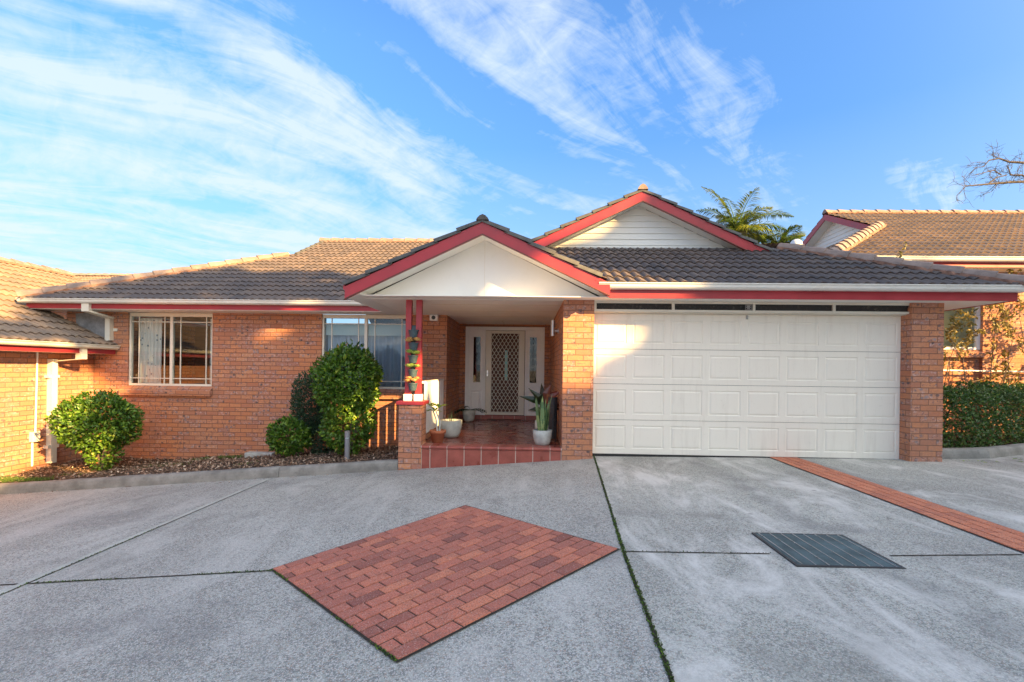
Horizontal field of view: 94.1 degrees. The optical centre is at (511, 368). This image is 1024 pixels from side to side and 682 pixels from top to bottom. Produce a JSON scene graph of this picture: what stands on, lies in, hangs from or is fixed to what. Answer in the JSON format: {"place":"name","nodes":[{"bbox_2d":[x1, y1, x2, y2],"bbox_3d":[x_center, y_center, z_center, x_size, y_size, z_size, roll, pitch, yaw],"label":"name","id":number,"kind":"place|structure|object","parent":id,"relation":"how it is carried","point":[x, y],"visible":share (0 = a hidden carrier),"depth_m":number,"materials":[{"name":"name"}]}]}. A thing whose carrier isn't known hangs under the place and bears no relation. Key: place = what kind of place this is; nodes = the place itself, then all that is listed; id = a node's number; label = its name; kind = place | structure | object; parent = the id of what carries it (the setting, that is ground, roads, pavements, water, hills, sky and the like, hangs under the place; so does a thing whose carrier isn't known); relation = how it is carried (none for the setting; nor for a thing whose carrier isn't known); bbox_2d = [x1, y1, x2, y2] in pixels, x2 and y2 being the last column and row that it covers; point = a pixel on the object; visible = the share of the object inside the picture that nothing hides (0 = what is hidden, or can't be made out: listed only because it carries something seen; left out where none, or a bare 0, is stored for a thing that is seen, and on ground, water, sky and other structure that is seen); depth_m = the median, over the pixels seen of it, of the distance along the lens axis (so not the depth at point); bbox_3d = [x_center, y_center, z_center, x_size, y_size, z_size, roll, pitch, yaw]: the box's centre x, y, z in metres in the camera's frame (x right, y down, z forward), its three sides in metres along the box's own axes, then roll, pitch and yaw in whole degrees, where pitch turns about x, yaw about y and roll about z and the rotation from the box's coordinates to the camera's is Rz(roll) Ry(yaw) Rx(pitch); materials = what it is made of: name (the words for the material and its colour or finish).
{"place":"outdoors","nodes":[
{"label":"outdoors","id":0,"kind":"place"},
{"bbox_2d":[0,444,397,493],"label":"garden bed","id":1,"kind":"object","parent":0,"point":[170,470],"visible":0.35,"depth_m":8.42,"materials":[{"name":"brown plant"}]},
{"bbox_2d":[43,388,144,470],"bbox_3d":[-7.514,1.107,8.657,1.408,1.523,1.367,1,0,2],"label":"round bush","id":2,"kind":"object","parent":1,"relation":"on","point":[114,433],"visible":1,"depth_m":8.42,"materials":[{"name":"green plant"}]},
{"bbox_2d":[0,454,251,482],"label":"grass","id":3,"kind":"structure","parent":1,"relation":"on","point":[6,479],"depth_m":7.95,"materials":[{"name":"green plant"}]},
{"bbox_2d":[244,451,275,457],"bbox_3d":[-5.003,1.712,9.482,0.550,0.105,0.180,1,0,2],"label":"concrete block","id":4,"kind":"object","parent":1,"relation":"on","point":[251,453],"depth_m":9.40,"materials":[{"name":"grey concrete"}]},
{"bbox_2d":[264,413,311,457],"bbox_3d":[-4.152,1.259,8.950,0.834,0.869,0.818,1,0,2],"label":"round bush","id":5,"kind":"object","parent":1,"relation":"on","point":[282,427],"visible":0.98,"depth_m":8.77,"materials":[{"name":"green plant"}]},
{"bbox_2d":[289,369,340,454],"bbox_3d":[-3.769,0.846,9.255,1.074,1.731,0.832,1,0,2],"label":"dark bush","id":6,"kind":"object","parent":1,"relation":"on","point":[300,410],"visible":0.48,"depth_m":9.05,"materials":[{"name":"green plant"}]},
{"bbox_2d":[308,339,383,456],"bbox_3d":[-2.958,0.517,8.644,1.345,2.154,1.281,1,0,2],"label":"round bush","id":7,"kind":"object","parent":1,"relation":"on","point":[348,404],"visible":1,"depth_m":8.32,"materials":[{"name":"green plant"}]},
{"bbox_2d":[344,431,349,459],"bbox_3d":[-2.798,1.311,8.098,0.087,0.515,0.087,1,0,2],"label":"bollard light","id":8,"kind":"object","parent":1,"relation":"on","point":[347,444],"visible":0.88,"depth_m":8.06,"materials":[{"name":"white metal"}]},
{"bbox_2d":[0,456,668,681],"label":"driveway","id":9,"kind":"structure","parent":0,"point":[589,623],"depth_m":3.33,"materials":[{"name":"grey concrete"}]},
{"bbox_2d":[3,482,262,593],"bbox_3d":[-3.763,1.670,3.777,0.015,0.048,6.901,1,0,1],"label":"driveway joint","id":10,"kind":"object","parent":9,"relation":"on","point":[124,541],"visible":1,"depth_m":4.62,"materials":[{"name":"grey"}]},
{"bbox_2d":[1,526,158,594],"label":"moss","id":11,"kind":"object","parent":10,"relation":"on","point":[79,560],"visible":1,"depth_m":4.16,"materials":[{"name":"green plant"}]},
{"bbox_2d":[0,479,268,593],"bbox_3d":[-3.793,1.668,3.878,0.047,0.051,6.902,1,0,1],"label":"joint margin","id":12,"kind":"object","parent":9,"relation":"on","point":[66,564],"visible":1,"depth_m":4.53,"materials":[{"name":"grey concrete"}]},
{"bbox_2d":[0,570,271,584],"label":"driveway joint","id":13,"kind":"object","parent":9,"relation":"on","point":[132,577],"visible":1,"depth_m":3.67,"materials":[{"name":"grey"}]},
{"bbox_2d":[34,569,272,583],"bbox_3d":[-4.645,1.718,3.728,5.674,0.452,0.043,1,0,2],"label":"moss","id":14,"kind":"object","parent":13,"relation":"on","point":[121,577],"visible":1,"depth_m":3.67,"materials":[{"name":"green plant"}]},
{"bbox_2d":[279,459,397,476],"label":"kerb","id":15,"kind":"structure","parent":9,"relation":"on","point":[340,468],"depth_m":7.43,"materials":[{"name":"concrete"}]},
{"bbox_2d":[270,505,619,662],"bbox_3d":[-0.558,1.451,3.719,1.995,0.220,2.015,1,0,-42],"label":"paving inset","id":16,"kind":"object","parent":9,"relation":"on","point":[403,592],"visible":0.99,"depth_m":3.39,"materials":[{"name":"brick"}]},
{"bbox_2d":[273,570,399,660],"bbox_3d":[-1.188,1.486,2.990,0.047,0.120,1.771,1,0,-44],"label":"moss","id":17,"kind":"object","parent":16,"relation":"on","point":[336,618],"visible":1,"depth_m":2.76,"materials":[{"name":"green plant"}]},
{"bbox_2d":[0,0,1023,322],"label":"sky","id":18,"kind":"structure","parent":0,"point":[137,136],"materials":[{"name":"blue"}]},
{"bbox_2d":[595,455,1023,681],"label":"driveway","id":19,"kind":"structure","parent":0,"point":[943,615],"depth_m":3.20,"materials":[{"name":"concrete"}]},
{"bbox_2d":[593,456,674,681],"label":"moss","id":20,"kind":"object","parent":19,"relation":"on","point":[646,613],"visible":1,"depth_m":2.88,"materials":[{"name":"green plant"}]},
{"bbox_2d":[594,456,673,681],"bbox_3d":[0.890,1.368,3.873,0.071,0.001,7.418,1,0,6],"label":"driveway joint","id":21,"kind":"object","parent":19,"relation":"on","point":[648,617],"visible":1,"depth_m":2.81,"materials":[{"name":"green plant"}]},
{"bbox_2d":[626,551,769,553],"bbox_3d":[1.377,1.369,3.555,1.070,0.011,0.020,1,0,2],"label":"driveway joint","id":22,"kind":"object","parent":19,"relation":"on","point":[693,552],"visible":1,"depth_m":3.55,"materials":[{"name":"grey"}]},
{"bbox_2d":[752,532,905,568],"bbox_3d":[2.355,1.378,3.628,0.740,0.026,0.670,1,0,2],"label":"drain grate","id":23,"kind":"object","parent":19,"relation":"on","point":[821,550],"visible":0.99,"depth_m":3.57,"materials":[{"name":"black metal"}]},
{"bbox_2d":[769,457,1023,552],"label":"paving band","id":24,"kind":"object","parent":19,"relation":"on","point":[998,534],"visible":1,"depth_m":4.74,"materials":[{"name":"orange brick"}]},
{"bbox_2d":[890,554,1021,555],"bbox_3d":[3.282,1.374,3.521,1.002,0.010,0.020,1,0,-2],"label":"driveway joint","id":25,"kind":"object","parent":19,"relation":"on","point":[957,554],"visible":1,"depth_m":3.53,"materials":[{"name":"grey"}]},
{"bbox_2d":[942,432,1019,447],"bbox_3d":[11.401,1.395,8.572,9.750,0.196,2.500,1,0,2],"label":"garden bed","id":26,"kind":"object","parent":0,"point":[977,442],"visible":0.03,"depth_m":8.59,"materials":[{"name":"soil"}]},
{"bbox_2d":[896,241,1023,429],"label":"tree","id":27,"kind":"object","parent":26,"relation":"on","point":[956,324],"visible":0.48,"depth_m":9.31,"materials":[{"name":"green plant"}]},
{"bbox_2d":[942,379,1023,447],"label":"hedge","id":28,"kind":"object","parent":26,"relation":"on","point":[994,394],"visible":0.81,"depth_m":7.99,"materials":[{"name":"green plant"}]},
{"bbox_3d":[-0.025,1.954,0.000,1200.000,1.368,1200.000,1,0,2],"label":"ground","id":29,"kind":"structure","parent":0,"visible":0},
{"bbox_2d":[0,257,119,475],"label":"brick neighbour house","id":30,"kind":"structure","parent":29,"relation":"on","point":[56,342],"depth_m":8.88,"materials":[{"name":"orange brick"}]},
{"bbox_2d":[29,352,39,465],"bbox_3d":[-8.683,0.732,8.680,0.078,2.070,0.130,1,0,2],"label":"cable conduit","id":31,"kind":"object","parent":30,"relation":"attached to","point":[34,436],"visible":1,"depth_m":8.70,"materials":[{"name":"white paint"}]},
{"bbox_2d":[51,273,135,318],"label":"distant house","id":32,"kind":"structure","parent":29,"relation":"on","point":[85,277],"depth_m":22.31,"materials":[{"name":"orange brick"}]},
{"bbox_2d":[0,466,282,494],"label":"kerb","id":33,"kind":"structure","parent":29,"relation":"on","point":[147,479],"depth_m":7.49,"materials":[{"name":"concrete"}]},
{"bbox_2d":[16,184,1023,469],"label":"brick house","id":34,"kind":"structure","parent":29,"relation":"on","point":[684,332],"depth_m":7.51,"materials":[{"name":"red brick"}]},
{"bbox_2d":[129,313,212,385],"bbox_3d":[-7.055,-0.384,9.977,1.780,1.545,0.209,1,0,2],"label":"window","id":35,"kind":"structure","parent":34,"relation":"in","point":[150,329],"depth_m":9.94,"materials":[{"name":"clear glass"}]},
{"bbox_2d":[322,314,405,388],"bbox_3d":[-2.987,-0.331,9.886,1.800,1.545,0.300,1,0,2],"label":"window","id":36,"kind":"structure","parent":34,"relation":"in","point":[386,342],"depth_m":9.92,"materials":[{"name":"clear glass"}]},
{"bbox_2d":[422,379,443,432],"bbox_3d":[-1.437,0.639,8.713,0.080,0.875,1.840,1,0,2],"label":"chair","id":37,"kind":"object","parent":34,"relation":"on","point":[433,391],"visible":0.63,"depth_m":8.51,"materials":[{"name":"white paint"}]},
{"bbox_2d":[430,315,438,320],"bbox_3d":[-1.567,-1.025,9.585,0.160,0.120,0.143,1,0,2],"label":"floodlight sensor","id":38,"kind":"object","parent":34,"relation":"attached to","point":[434,317],"visible":1,"depth_m":9.53,"materials":[{"name":"white paint"}]},
{"bbox_2d":[426,403,445,442],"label":"potted plant","id":39,"kind":"object","parent":34,"relation":"on","point":[437,435],"visible":0.98,"depth_m":7.75,"materials":[{"name":"green plant"}]},
{"bbox_2d":[440,412,461,437],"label":"potted plant","id":40,"kind":"object","parent":34,"relation":"on","point":[451,427],"visible":0.94,"depth_m":8.24,"materials":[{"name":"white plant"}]},
{"bbox_2d":[454,406,485,421],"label":"potted plant","id":41,"kind":"object","parent":34,"relation":"on","point":[468,415],"visible":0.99,"depth_m":10.83,"materials":[{"name":"green plant"}]},
{"bbox_2d":[485,330,524,414],"bbox_3d":[-0.170,0.095,11.384,0.930,2.015,0.091,1,0,2],"label":"screen door","id":42,"kind":"structure","parent":34,"relation":"in","point":[521,334],"depth_m":11.40,"materials":[{"name":"metal"}]},
{"bbox_2d":[487,330,524,411],"bbox_3d":[-0.164,0.097,11.498,0.945,2.038,0.048,1,0,2],"label":"front door","id":43,"kind":"structure","parent":34,"relation":"in","point":[494,337],"depth_m":11.48,"materials":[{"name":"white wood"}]},
{"bbox_2d":[520,384,558,428],"bbox_3d":[0.489,0.734,8.238,0.767,0.973,0.340,1,0,2],"label":"potted plant","id":44,"kind":"object","parent":34,"relation":"on","point":[546,394],"visible":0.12,"depth_m":8.19,"materials":[{"name":"plant"}]},
{"bbox_2d":[533,396,551,445],"bbox_3d":[0.490,0.805,7.627,0.310,0.832,0.352,1,0,2],"label":"potted plant","id":45,"kind":"object","parent":34,"relation":"on","point":[542,434],"visible":0.99,"depth_m":7.55,"materials":[{"name":"green plant"}]},
{"bbox_2d":[548,397,557,441],"bbox_3d":[0.690,0.853,8.081,0.160,0.740,0.158,1,0,2],"label":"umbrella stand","id":46,"kind":"object","parent":34,"relation":"on","point":[552,424],"visible":0.86,"depth_m":8.02,"materials":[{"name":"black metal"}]},
{"bbox_2d":[550,320,558,335],"bbox_3d":[0.754,-0.720,8.430,0.146,0.280,0.090,1,0,2],"label":"wall lamp","id":47,"kind":"object","parent":34,"relation":"attached to","point":[552,330],"visible":1,"depth_m":8.40,"materials":[{"name":"metal"}]},
{"bbox_2d":[592,313,900,458],"bbox_3d":[3.625,0.166,7.460,4.740,2.478,0.085,1,0,2],"label":"garage door","id":48,"kind":"structure","parent":34,"relation":"in","point":[665,385],"depth_m":7.44,"materials":[{"name":"metal"}]},
{"bbox_2d":[594,301,908,313],"bbox_3d":[3.662,-0.940,7.304,4.794,0.165,0.056,1,0,2],"label":"transom window","id":49,"kind":"structure","parent":34,"relation":"in","point":[599,306],"depth_m":7.30,"materials":[{"name":"glass"}]},
{"bbox_2d":[790,239,802,243],"bbox_3d":[6.075,-2.256,10.203,0.260,1.030,0.260,1,0,2],"label":"roof ventilator","id":50,"kind":"object","parent":34,"relation":"on","point":[796,241],"visible":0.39,"depth_m":10.11,"materials":[{"name":"metal"}]},
{"bbox_3d":[-1.556,-0.150,7.558,0.180,1.080,0.011,1,0,2],"label":"planter rail","id":51,"kind":"object","parent":34,"relation":"attached to","visible":0},
{"bbox_2d":[404,376,420,390],"bbox_3d":[-1.559,0.227,7.455,0.227,0.226,0.250,1,0,45],"label":"hanging planter","id":52,"kind":"object","parent":51,"relation":"hanging from","point":[412,385],"visible":1,"depth_m":7.43,"materials":[{"name":"plastic"}]},
{"bbox_2d":[405,337,419,350],"bbox_3d":[-1.540,-0.395,7.433,0.272,0.210,0.246,1,0,45],"label":"hanging planter","id":53,"kind":"object","parent":51,"relation":"hanging from","point":[413,344],"visible":0.99,"depth_m":7.43,"materials":[{"name":"plastic"}]},
{"bbox_2d":[405,363,420,376],"bbox_3d":[-1.551,0.020,7.436,0.238,0.220,0.256,1,0,-43],"label":"hanging planter","id":54,"kind":"object","parent":51,"relation":"hanging from","point":[412,371],"visible":0.98,"depth_m":7.44,"materials":[{"name":"plastic"}]},
{"bbox_2d":[408,326,418,337],"bbox_3d":[-1.547,-0.585,7.496,0.164,0.190,0.164,1,0,2],"label":"hanging planter","id":55,"kind":"object","parent":51,"relation":"hanging from","point":[413,332],"visible":0.95,"depth_m":7.45,"materials":[{"name":"plastic"}]},
{"bbox_2d":[406,349,422,362],"bbox_3d":[-1.551,-0.199,7.457,0.219,0.218,0.257,1,0,42],"label":"hanging planter","id":56,"kind":"object","parent":51,"relation":"hanging from","point":[413,357],"visible":0.98,"depth_m":7.43,"materials":[{"name":"plastic"}]},
{"bbox_2d":[696,186,793,243],"bbox_3d":[11.375,-3.873,23.767,4.476,10.809,3.319,1,0,-24],"label":"palm tree","id":57,"kind":"object","parent":29,"relation":"on","point":[743,227],"visible":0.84,"depth_m":23.34,"materials":[{"name":"green plant"}]},
{"bbox_2d":[750,224,806,243],"bbox_3d":[13.280,-2.700,23.600,2.964,8.514,2.634,1,0,2],"label":"palm tree","id":58,"kind":"object","parent":29,"relation":"on","point":[784,238],"visible":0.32,"depth_m":23.14,"materials":[{"name":"green plant"}]},
{"bbox_2d":[802,209,1023,432],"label":"brick neighbour house","id":59,"kind":"structure","parent":29,"relation":"on","point":[991,240],"depth_m":10.14,"materials":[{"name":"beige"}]},
{"bbox_2d":[944,306,980,349],"bbox_3d":[8.760,-0.931,9.913,1.820,1.050,0.080,1,0,2],"label":"window","id":60,"kind":"structure","parent":59,"relation":"in","point":[976,345],"depth_m":9.85,"materials":[{"name":"white paint"}]},
{"bbox_2d":[943,370,1023,371],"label":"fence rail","id":61,"kind":"object","parent":59,"relation":"attached to","point":[981,371],"depth_m":9.70,"materials":[{"name":"white paint"}]},
{"bbox_2d":[942,443,1023,458],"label":"kerb","id":62,"kind":"structure","parent":29,"relation":"on","point":[989,452],"depth_m":7.43,"materials":[{"name":"concrete"}]},
{"bbox_2d":[953,139,1023,206],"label":"bare tree","id":63,"kind":"object","parent":29,"relation":"on","point":[996,183],"visible":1,"depth_m":19.34,"materials":[{"name":"brown plant"}]}
]}

